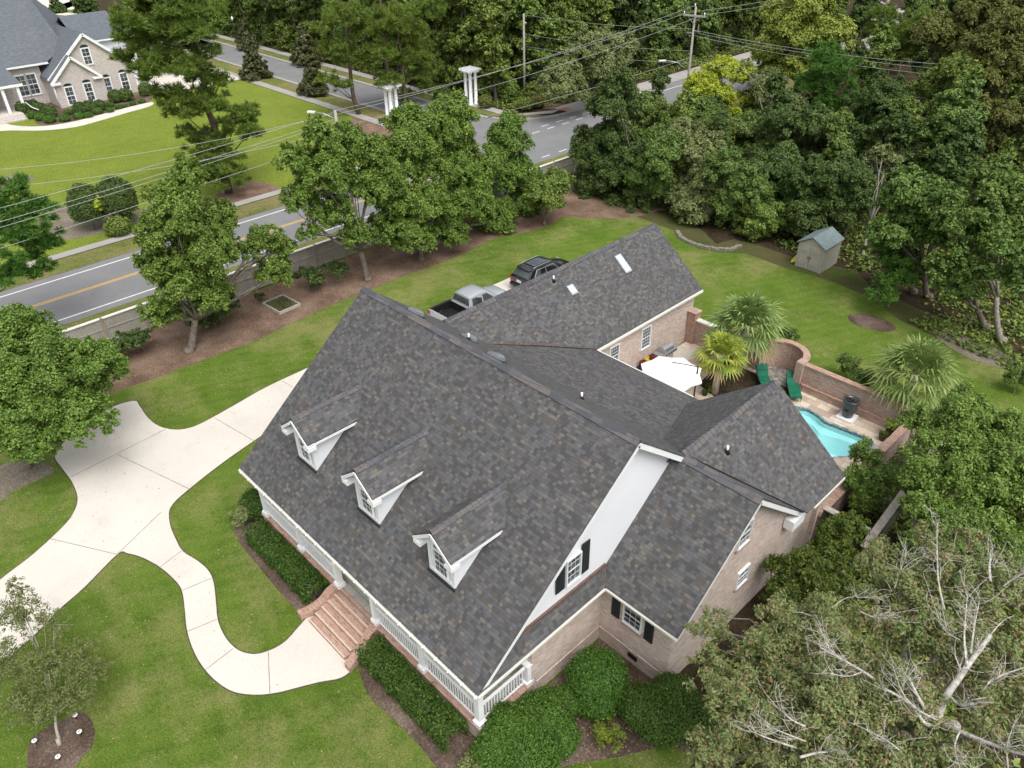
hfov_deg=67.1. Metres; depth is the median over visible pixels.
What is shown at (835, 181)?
oak tree
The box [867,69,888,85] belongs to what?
understorey tree
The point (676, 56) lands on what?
wood bush
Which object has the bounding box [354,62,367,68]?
wood bush
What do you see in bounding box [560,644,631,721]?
box shrub
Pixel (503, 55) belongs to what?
wood tree
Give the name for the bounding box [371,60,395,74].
wood bush
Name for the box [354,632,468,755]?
hedge
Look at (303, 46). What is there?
magnolia tree
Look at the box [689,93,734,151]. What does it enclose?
oak tree
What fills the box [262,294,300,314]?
raised bed
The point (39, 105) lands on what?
round shrub
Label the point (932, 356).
palm tree
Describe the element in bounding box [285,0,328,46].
wood tree
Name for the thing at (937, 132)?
wood tree
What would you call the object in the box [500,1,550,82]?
wood tree
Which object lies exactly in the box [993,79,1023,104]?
wood tree
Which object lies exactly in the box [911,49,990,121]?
broadleaf tree
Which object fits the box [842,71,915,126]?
oak tree
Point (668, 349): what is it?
grill
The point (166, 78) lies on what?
neighbour driveway
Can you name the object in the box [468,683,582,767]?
box shrub
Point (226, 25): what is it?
wood bush
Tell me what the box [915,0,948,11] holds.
roadside tree
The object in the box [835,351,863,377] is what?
garden shrub
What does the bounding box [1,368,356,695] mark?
trimmed turf edge
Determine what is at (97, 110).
round shrub
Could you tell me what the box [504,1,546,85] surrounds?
wood tree
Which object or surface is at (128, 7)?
wood tree
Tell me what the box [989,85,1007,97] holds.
understorey tree
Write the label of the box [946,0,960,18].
roadside tree
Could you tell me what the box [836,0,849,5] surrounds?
roadside tree
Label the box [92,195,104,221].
ball shrub
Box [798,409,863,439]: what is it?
pool tile band
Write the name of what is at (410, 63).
wood bush
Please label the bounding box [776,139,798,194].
understorey tree
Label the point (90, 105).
round shrub
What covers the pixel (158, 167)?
power line
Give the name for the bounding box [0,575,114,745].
crepe myrtle
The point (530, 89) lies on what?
wood bush
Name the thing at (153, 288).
white road markings
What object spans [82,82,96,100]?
window
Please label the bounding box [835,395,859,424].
water urn
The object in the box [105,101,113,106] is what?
round shrub
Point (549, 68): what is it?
power line
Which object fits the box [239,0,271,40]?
wood tree
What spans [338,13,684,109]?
power line
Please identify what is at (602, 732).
gold shrub
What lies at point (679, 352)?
concrete pad
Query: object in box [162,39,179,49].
wood tree
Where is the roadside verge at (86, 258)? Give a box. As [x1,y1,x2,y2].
[0,37,492,290]
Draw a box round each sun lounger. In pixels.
[756,363,772,383]
[785,370,801,401]
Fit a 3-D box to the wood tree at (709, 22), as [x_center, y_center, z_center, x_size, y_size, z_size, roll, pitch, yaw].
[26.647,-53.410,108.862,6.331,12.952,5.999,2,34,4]
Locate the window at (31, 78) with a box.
[24,72,41,95]
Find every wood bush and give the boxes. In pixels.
[211,22,222,30]
[220,16,236,35]
[245,16,257,34]
[262,23,276,44]
[276,25,295,51]
[322,40,338,62]
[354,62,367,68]
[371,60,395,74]
[400,61,419,82]
[424,60,450,88]
[472,77,490,98]
[499,78,519,102]
[521,81,540,96]
[642,52,657,71]
[669,44,682,64]
[695,38,708,56]
[717,32,733,51]
[737,26,753,44]
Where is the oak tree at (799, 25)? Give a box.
[750,0,857,93]
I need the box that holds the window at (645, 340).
[640,324,651,350]
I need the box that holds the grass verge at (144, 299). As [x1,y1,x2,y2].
[54,49,883,329]
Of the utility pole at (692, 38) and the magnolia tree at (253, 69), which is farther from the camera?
the magnolia tree at (253, 69)
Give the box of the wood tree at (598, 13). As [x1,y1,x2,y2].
[577,0,615,31]
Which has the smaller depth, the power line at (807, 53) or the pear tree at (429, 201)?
the pear tree at (429, 201)
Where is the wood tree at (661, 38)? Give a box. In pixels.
[642,0,689,66]
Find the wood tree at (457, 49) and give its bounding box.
[441,0,487,92]
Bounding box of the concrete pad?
[673,347,697,360]
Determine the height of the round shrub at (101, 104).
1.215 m
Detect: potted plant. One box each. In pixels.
[701,389,708,395]
[879,430,888,440]
[884,417,899,436]
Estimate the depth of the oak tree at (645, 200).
62.47 m
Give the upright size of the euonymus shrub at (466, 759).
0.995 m
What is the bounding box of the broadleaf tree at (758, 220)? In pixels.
[732,196,786,241]
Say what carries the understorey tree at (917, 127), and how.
on the forest floor
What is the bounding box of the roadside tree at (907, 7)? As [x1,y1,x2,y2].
[900,0,934,15]
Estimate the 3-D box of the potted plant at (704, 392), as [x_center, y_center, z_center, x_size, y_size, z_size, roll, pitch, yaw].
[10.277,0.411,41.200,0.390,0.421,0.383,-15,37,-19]
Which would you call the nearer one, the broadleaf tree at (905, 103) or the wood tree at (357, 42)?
the broadleaf tree at (905, 103)
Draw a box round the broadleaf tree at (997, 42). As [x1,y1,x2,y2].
[959,5,1023,158]
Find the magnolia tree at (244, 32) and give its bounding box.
[234,17,259,50]
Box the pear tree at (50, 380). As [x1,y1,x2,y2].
[0,302,132,470]
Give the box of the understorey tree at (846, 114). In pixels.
[832,106,854,126]
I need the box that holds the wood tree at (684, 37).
[663,0,702,57]
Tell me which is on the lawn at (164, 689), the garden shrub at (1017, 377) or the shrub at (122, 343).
the garden shrub at (1017, 377)
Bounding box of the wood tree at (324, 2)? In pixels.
[318,0,339,39]
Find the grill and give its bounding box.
[653,341,677,357]
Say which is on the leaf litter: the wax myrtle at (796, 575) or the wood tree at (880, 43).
the wax myrtle at (796, 575)
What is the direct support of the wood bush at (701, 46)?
on the forest floor
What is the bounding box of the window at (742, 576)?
[734,562,750,590]
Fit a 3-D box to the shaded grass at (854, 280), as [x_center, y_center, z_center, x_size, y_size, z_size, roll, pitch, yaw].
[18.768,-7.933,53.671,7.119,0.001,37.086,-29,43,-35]
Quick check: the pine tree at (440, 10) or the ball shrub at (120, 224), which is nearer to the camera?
the ball shrub at (120, 224)
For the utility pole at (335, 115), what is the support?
on the grass verge at (144, 299)
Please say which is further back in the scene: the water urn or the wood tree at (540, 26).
the wood tree at (540, 26)
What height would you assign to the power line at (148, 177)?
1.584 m
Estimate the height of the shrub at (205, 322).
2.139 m
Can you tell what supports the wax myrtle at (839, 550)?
on the leaf litter
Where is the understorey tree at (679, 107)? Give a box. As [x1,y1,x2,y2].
[660,88,699,123]
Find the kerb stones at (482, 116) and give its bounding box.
[204,38,686,119]
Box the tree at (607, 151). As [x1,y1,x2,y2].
[567,66,673,209]
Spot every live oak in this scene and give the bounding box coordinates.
[888,462,1023,601]
[892,379,1023,548]
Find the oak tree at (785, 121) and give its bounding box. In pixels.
[751,102,833,162]
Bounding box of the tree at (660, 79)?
[649,67,671,103]
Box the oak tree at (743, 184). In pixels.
[698,146,774,227]
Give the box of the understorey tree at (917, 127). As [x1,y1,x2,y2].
[894,104,928,177]
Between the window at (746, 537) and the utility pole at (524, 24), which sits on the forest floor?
the utility pole at (524, 24)
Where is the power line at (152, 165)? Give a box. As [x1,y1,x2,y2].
[1,112,332,207]
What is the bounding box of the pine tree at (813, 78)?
[792,33,864,112]
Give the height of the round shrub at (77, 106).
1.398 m
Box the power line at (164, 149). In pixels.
[7,113,333,168]
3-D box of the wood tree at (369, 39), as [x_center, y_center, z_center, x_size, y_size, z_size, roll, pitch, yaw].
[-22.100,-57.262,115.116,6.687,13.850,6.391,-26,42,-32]
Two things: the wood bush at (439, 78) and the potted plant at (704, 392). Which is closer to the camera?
the potted plant at (704, 392)
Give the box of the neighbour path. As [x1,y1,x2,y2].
[0,102,153,130]
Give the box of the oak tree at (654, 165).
[623,118,690,207]
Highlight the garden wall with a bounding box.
[685,307,918,538]
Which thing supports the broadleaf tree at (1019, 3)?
on the forest floor
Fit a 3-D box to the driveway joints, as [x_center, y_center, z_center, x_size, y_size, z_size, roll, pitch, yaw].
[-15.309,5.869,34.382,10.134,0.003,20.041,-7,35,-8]
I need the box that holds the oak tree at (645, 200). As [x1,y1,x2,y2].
[622,176,677,213]
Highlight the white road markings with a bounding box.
[1,18,899,321]
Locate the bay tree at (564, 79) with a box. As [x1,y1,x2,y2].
[534,24,641,103]
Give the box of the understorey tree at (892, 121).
[860,108,916,208]
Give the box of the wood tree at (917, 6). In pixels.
[889,0,928,74]
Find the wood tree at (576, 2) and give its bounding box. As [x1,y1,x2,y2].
[572,0,613,33]
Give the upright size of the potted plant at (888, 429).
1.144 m
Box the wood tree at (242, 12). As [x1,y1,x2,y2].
[227,0,257,21]
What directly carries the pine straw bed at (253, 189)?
on the neighbour lawn at (147, 130)
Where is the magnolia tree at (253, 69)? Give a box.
[238,38,274,80]
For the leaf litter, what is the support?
on the forest floor
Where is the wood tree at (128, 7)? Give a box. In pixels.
[118,0,147,37]
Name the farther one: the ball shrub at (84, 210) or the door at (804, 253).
the ball shrub at (84, 210)
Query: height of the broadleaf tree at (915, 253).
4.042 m
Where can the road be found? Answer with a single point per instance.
(554, 140)
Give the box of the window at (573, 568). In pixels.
[565,550,582,587]
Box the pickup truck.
[428,284,505,319]
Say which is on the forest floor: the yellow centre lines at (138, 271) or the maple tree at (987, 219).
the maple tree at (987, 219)
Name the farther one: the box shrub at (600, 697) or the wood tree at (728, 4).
the wood tree at (728, 4)
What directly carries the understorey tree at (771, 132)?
on the forest floor
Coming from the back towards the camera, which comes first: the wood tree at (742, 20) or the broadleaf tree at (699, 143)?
the wood tree at (742, 20)
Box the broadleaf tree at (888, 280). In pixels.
[859,239,918,305]
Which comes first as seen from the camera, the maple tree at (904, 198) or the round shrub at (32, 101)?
the maple tree at (904, 198)
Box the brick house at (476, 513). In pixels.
[238,223,844,737]
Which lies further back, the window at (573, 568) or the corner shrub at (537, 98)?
the corner shrub at (537, 98)
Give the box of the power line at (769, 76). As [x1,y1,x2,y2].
[691,59,919,97]
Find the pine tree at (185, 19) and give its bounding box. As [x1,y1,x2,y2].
[104,0,267,193]
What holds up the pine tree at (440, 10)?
on the forest floor
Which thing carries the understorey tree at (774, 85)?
on the forest floor
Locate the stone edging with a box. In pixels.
[675,230,741,251]
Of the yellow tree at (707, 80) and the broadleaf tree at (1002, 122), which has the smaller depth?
the broadleaf tree at (1002, 122)
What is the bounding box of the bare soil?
[0,327,1013,499]
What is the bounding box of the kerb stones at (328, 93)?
[182,49,384,111]
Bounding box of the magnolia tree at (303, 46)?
[289,24,322,65]
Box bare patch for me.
[0,174,151,239]
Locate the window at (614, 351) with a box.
[609,343,619,359]
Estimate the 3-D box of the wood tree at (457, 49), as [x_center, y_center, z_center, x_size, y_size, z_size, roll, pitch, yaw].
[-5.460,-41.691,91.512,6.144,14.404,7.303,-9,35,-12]
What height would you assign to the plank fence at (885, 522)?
1.925 m
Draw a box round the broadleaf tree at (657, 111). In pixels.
[641,94,671,135]
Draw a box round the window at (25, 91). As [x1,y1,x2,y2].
[14,74,31,97]
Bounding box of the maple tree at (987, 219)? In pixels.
[915,151,1023,343]
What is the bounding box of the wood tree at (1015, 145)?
[999,132,1023,154]
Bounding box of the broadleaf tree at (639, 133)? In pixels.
[626,122,644,142]
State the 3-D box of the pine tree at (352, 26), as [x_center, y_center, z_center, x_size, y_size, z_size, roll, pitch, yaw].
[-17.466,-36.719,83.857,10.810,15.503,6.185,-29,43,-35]
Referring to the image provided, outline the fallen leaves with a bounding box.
[0,200,730,767]
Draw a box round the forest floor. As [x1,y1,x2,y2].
[1,0,1023,767]
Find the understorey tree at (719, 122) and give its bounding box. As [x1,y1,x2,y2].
[708,111,729,149]
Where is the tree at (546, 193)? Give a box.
[517,165,577,225]
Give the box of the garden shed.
[794,226,844,273]
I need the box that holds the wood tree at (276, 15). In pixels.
[260,0,286,45]
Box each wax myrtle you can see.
[758,545,858,618]
[804,509,871,584]
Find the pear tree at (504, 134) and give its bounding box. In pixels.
[484,109,547,216]
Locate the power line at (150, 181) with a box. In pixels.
[0,121,337,227]
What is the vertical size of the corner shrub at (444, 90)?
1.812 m
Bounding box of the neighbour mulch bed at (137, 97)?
[32,93,151,125]
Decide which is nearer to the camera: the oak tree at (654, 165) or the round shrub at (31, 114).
the oak tree at (654, 165)
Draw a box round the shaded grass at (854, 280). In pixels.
[636,212,1023,376]
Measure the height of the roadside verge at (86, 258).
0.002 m
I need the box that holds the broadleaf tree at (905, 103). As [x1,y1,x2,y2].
[878,95,926,148]
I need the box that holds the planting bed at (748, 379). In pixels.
[700,360,788,395]
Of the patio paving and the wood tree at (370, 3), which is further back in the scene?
the wood tree at (370, 3)
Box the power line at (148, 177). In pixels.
[0,117,339,221]
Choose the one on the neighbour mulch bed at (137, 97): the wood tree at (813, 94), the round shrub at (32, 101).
the round shrub at (32, 101)
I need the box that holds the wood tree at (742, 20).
[722,0,766,43]
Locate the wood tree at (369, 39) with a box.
[358,0,376,41]
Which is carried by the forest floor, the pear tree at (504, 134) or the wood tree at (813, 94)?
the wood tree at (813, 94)
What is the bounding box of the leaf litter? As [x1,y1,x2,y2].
[670,445,1023,767]
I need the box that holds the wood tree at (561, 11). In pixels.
[547,0,589,62]
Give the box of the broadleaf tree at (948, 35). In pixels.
[907,0,1018,66]
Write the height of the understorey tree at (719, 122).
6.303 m
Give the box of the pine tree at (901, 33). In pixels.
[859,0,951,60]
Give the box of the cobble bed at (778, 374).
[755,366,787,386]
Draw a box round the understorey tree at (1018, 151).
[984,135,1023,204]
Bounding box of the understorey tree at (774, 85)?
[756,72,795,117]
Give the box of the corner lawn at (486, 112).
[471,108,544,117]
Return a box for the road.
[0,10,944,325]
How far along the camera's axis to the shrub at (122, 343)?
44.72 m
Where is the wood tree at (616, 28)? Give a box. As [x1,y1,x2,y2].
[610,1,634,32]
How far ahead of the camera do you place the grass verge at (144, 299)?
55.24 m
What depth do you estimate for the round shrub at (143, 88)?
96.00 m
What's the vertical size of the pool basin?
1.130 m
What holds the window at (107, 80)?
in the neighbour house at (47, 55)
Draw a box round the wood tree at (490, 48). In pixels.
[469,0,516,101]
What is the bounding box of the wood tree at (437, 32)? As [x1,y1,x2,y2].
[415,0,457,84]
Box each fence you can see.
[59,156,586,342]
[815,505,870,559]
[855,443,943,579]
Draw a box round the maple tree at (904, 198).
[864,162,976,299]
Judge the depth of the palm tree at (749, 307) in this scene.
40.25 m
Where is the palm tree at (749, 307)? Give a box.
[700,286,793,376]
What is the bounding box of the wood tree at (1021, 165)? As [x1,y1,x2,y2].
[1004,162,1023,262]
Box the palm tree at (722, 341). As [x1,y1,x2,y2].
[690,328,750,394]
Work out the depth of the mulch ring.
25.68 m
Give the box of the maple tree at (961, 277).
[921,234,997,329]
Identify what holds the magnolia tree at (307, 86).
on the roadside verge at (86, 258)
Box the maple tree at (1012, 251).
[986,229,1023,299]
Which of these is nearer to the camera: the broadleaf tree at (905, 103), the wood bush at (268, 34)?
the broadleaf tree at (905, 103)
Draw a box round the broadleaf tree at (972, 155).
[943,135,985,164]
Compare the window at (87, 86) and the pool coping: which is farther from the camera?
the window at (87, 86)
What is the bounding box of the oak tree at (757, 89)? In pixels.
[738,56,807,115]
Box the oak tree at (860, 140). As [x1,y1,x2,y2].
[845,121,901,184]
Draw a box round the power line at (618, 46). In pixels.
[527,34,681,50]
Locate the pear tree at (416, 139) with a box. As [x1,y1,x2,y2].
[377,86,480,253]
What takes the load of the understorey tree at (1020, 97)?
on the forest floor
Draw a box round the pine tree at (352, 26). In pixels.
[303,0,392,114]
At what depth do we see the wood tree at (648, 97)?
71.69 m
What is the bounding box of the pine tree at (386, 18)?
[359,0,440,96]
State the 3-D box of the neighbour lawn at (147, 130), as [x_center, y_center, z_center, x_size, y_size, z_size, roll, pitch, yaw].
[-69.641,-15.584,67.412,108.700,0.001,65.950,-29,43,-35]
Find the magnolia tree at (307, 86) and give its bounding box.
[296,53,328,95]
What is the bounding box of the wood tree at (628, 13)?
[607,0,653,66]
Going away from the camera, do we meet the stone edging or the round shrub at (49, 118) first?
the stone edging
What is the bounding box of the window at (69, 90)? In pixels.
[63,86,76,105]
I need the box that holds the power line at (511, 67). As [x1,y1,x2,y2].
[339,5,694,113]
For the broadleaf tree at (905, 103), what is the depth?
60.49 m
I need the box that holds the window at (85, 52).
[79,47,93,64]
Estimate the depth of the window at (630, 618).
26.53 m
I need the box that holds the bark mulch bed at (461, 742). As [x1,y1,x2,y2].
[232,517,687,767]
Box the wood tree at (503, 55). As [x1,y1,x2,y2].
[485,0,512,58]
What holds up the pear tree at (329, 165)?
on the straw bed at (153, 361)
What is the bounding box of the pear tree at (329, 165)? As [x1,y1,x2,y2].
[270,114,412,281]
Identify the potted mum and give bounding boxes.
[649,353,655,359]
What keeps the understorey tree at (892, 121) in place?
on the forest floor
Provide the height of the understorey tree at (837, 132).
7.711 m
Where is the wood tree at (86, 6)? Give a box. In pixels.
[69,0,99,13]
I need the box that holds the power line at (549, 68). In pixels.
[353,15,701,123]
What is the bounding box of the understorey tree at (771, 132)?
[757,106,791,148]
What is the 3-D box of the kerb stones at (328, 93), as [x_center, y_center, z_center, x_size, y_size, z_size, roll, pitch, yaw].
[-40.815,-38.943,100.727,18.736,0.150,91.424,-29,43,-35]
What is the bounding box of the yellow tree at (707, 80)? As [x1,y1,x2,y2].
[676,53,762,117]
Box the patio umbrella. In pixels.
[641,356,701,397]
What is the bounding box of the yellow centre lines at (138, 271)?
[31,36,871,307]
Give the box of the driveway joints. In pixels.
[51,381,291,692]
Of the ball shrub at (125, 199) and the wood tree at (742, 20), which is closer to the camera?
the ball shrub at (125, 199)
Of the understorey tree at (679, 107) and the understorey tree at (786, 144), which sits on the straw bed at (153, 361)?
the understorey tree at (679, 107)
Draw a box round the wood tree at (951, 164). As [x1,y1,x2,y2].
[920,111,988,244]
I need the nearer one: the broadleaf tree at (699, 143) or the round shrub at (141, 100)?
the broadleaf tree at (699, 143)
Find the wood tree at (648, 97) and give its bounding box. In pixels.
[628,90,654,138]
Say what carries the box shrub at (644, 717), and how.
on the bark mulch bed at (461, 742)
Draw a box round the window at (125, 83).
[118,72,131,89]
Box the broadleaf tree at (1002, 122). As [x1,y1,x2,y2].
[967,92,1023,189]
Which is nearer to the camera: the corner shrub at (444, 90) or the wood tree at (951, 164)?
the wood tree at (951, 164)
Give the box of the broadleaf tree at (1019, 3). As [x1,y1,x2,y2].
[961,0,1023,8]
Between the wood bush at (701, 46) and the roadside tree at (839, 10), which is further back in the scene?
the wood bush at (701, 46)
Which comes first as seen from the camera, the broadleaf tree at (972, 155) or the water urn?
the water urn
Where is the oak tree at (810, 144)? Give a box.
[790,104,833,162]
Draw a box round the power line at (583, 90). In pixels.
[469,57,689,120]
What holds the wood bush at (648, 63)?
on the forest floor
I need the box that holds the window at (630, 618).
[622,601,643,634]
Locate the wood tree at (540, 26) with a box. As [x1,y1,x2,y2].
[501,0,558,81]
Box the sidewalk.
[27,0,942,266]
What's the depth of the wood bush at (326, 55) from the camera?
109.74 m
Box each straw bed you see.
[96,175,670,393]
[212,99,584,203]
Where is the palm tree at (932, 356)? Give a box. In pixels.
[860,333,969,415]
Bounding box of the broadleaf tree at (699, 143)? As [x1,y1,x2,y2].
[662,115,727,193]
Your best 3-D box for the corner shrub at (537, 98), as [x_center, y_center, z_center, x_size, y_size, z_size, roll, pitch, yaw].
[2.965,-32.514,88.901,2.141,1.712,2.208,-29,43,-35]
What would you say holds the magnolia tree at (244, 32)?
on the roadside verge at (86, 258)
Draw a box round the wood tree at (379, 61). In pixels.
[375,0,405,72]
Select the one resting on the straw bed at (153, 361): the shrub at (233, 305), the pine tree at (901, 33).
the shrub at (233, 305)
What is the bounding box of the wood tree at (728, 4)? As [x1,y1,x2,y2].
[704,0,735,47]
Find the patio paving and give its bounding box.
[677,342,887,503]
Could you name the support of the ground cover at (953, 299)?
on the forest floor
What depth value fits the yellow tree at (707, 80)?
81.22 m
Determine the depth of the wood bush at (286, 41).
116.52 m
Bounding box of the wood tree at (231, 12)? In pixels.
[213,0,242,23]
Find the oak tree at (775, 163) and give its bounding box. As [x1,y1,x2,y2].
[748,143,803,206]
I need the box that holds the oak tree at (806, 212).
[779,192,831,238]
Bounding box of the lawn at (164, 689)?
[0,199,1023,767]
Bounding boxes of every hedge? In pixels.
[242,518,329,605]
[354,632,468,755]
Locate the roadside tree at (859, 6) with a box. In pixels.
[844,0,880,64]
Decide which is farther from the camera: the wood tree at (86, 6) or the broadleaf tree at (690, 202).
the wood tree at (86, 6)
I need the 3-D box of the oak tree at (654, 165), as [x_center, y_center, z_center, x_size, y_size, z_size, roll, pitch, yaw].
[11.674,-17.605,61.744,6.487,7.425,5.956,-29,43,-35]
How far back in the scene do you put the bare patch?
62.43 m
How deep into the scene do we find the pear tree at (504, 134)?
59.42 m
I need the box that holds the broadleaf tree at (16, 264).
[0,170,67,291]
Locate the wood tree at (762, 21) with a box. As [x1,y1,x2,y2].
[749,0,765,36]
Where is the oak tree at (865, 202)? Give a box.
[841,158,879,235]
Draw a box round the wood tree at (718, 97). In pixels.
[712,93,728,111]
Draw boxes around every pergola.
[379,83,400,115]
[458,65,480,104]
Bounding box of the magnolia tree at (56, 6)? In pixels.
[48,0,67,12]
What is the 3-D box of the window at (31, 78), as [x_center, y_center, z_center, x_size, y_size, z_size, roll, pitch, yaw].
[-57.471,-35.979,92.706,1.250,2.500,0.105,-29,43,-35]
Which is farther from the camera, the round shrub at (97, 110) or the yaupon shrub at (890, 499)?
the round shrub at (97, 110)
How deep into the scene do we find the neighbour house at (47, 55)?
92.81 m
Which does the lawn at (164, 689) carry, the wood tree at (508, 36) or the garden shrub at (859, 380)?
the garden shrub at (859, 380)
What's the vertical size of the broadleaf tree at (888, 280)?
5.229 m
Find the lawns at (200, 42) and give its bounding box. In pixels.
[44,5,213,55]
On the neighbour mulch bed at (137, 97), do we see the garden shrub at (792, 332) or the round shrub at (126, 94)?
the round shrub at (126, 94)
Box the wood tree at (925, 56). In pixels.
[910,22,942,95]
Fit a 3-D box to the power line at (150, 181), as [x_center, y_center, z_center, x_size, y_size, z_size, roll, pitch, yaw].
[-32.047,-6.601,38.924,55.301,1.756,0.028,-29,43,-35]
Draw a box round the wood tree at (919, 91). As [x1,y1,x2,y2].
[912,60,933,121]
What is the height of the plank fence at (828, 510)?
1.925 m
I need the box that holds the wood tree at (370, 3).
[363,0,383,43]
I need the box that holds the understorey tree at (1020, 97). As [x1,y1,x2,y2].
[984,92,1023,157]
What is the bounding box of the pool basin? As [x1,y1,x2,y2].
[799,411,870,456]
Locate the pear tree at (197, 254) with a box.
[129,151,297,354]
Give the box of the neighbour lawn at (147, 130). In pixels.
[0,57,362,265]
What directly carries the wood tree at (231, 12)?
on the forest floor
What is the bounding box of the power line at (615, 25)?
[528,15,682,28]
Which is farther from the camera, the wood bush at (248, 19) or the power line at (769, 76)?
the wood bush at (248, 19)
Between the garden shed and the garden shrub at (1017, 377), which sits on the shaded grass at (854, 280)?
the garden shed
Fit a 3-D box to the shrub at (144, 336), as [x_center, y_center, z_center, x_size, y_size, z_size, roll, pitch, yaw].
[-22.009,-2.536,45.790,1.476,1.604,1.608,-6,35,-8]
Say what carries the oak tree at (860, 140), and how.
on the forest floor
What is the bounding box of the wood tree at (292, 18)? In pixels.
[269,0,303,41]
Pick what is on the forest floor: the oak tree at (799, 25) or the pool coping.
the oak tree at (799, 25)
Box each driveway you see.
[0,278,514,694]
[38,0,74,14]
[137,67,239,88]
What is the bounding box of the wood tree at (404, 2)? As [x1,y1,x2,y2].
[398,0,436,76]
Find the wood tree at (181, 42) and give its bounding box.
[164,24,187,54]
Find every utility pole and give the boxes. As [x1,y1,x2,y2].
[307,110,348,195]
[523,14,525,93]
[659,3,705,88]
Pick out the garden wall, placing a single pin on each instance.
(829, 387)
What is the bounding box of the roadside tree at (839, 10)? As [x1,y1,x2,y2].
[831,3,848,18]
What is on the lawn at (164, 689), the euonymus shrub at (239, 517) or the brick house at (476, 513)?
the brick house at (476, 513)
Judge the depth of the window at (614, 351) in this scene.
40.88 m
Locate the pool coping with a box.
[796,406,874,458]
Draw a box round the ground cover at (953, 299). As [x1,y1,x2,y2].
[209,17,1023,767]
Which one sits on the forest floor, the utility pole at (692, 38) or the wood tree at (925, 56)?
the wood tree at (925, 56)
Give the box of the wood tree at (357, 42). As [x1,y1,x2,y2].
[332,0,369,50]
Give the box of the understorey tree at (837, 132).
[808,112,856,189]
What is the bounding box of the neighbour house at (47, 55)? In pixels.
[0,0,138,124]
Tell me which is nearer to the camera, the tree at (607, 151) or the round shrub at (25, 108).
the tree at (607, 151)
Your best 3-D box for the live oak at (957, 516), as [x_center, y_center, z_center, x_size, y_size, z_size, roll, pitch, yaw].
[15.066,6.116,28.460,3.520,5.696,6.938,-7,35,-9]
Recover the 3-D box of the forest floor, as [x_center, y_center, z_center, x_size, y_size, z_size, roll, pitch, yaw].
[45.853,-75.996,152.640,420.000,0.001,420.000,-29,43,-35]
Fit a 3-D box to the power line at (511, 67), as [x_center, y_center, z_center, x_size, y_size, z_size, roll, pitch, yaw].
[3.002,-28.305,65.517,42.702,2.228,0.028,-29,43,-35]
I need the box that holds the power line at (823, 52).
[696,30,932,63]
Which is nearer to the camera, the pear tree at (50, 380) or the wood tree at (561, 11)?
the pear tree at (50, 380)
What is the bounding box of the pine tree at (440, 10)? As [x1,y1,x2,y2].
[393,0,451,108]
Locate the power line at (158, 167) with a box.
[35,139,301,183]
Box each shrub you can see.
[14,100,33,113]
[26,111,37,118]
[27,98,37,108]
[33,102,45,113]
[34,113,44,120]
[42,105,57,115]
[42,114,55,122]
[58,114,70,121]
[63,109,72,114]
[63,182,107,228]
[71,101,86,112]
[72,112,82,118]
[83,99,96,111]
[83,112,92,117]
[92,107,103,113]
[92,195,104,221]
[94,99,106,109]
[94,175,139,216]
[102,214,133,235]
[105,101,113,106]
[105,107,114,112]
[107,89,122,101]
[110,330,142,356]
[114,104,121,108]
[119,88,133,100]
[119,210,136,219]
[127,327,153,349]
[137,82,151,94]
[138,98,145,102]
[184,307,230,327]
[211,292,242,318]
[227,502,253,526]
[237,486,273,520]
[254,292,265,300]
[291,265,330,290]
[322,259,349,282]
[433,85,451,97]
[457,749,479,767]
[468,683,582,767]
[477,95,493,107]
[515,96,533,110]
[529,93,545,107]
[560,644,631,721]
[591,715,626,754]
[617,671,712,749]
[778,326,800,340]
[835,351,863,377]
[842,434,898,515]
[852,368,877,386]
[876,445,926,517]
[1001,364,1023,393]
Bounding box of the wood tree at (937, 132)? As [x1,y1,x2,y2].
[916,74,989,173]
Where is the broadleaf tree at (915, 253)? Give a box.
[876,243,931,294]
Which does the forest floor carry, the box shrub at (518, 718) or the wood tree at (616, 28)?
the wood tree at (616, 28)
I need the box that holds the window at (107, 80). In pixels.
[104,76,112,91]
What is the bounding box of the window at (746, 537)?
[736,518,754,550]
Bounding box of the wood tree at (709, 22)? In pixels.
[687,0,720,52]
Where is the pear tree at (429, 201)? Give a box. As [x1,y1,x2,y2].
[382,176,471,261]
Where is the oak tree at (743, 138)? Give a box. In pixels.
[726,107,760,162]
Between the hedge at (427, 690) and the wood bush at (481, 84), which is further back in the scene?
the wood bush at (481, 84)
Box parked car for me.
[509,255,569,286]
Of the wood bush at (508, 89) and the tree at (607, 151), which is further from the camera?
the wood bush at (508, 89)
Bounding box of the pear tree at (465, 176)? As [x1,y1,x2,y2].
[433,141,519,243]
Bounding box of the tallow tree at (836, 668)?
[682,503,1023,767]
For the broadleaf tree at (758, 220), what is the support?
on the forest floor
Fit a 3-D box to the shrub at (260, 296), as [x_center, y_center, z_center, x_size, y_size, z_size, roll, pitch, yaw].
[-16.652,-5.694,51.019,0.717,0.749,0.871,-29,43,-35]
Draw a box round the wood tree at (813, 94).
[805,62,828,104]
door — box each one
[797,244,810,268]
[807,247,821,271]
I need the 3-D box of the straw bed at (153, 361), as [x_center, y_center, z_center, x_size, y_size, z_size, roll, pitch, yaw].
[-5.047,-8.053,54.516,59.000,0.001,12.900,-29,43,-35]
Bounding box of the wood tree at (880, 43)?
[852,22,900,87]
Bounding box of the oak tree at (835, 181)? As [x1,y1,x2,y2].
[781,147,871,230]
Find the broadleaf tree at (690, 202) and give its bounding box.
[664,174,724,225]
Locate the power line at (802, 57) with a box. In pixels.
[694,35,915,72]
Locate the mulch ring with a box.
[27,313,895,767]
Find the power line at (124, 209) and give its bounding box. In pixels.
[2,162,269,247]
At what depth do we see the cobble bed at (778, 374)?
42.81 m
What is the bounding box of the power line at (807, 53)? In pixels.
[694,32,928,67]
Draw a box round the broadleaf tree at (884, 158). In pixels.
[861,140,904,255]

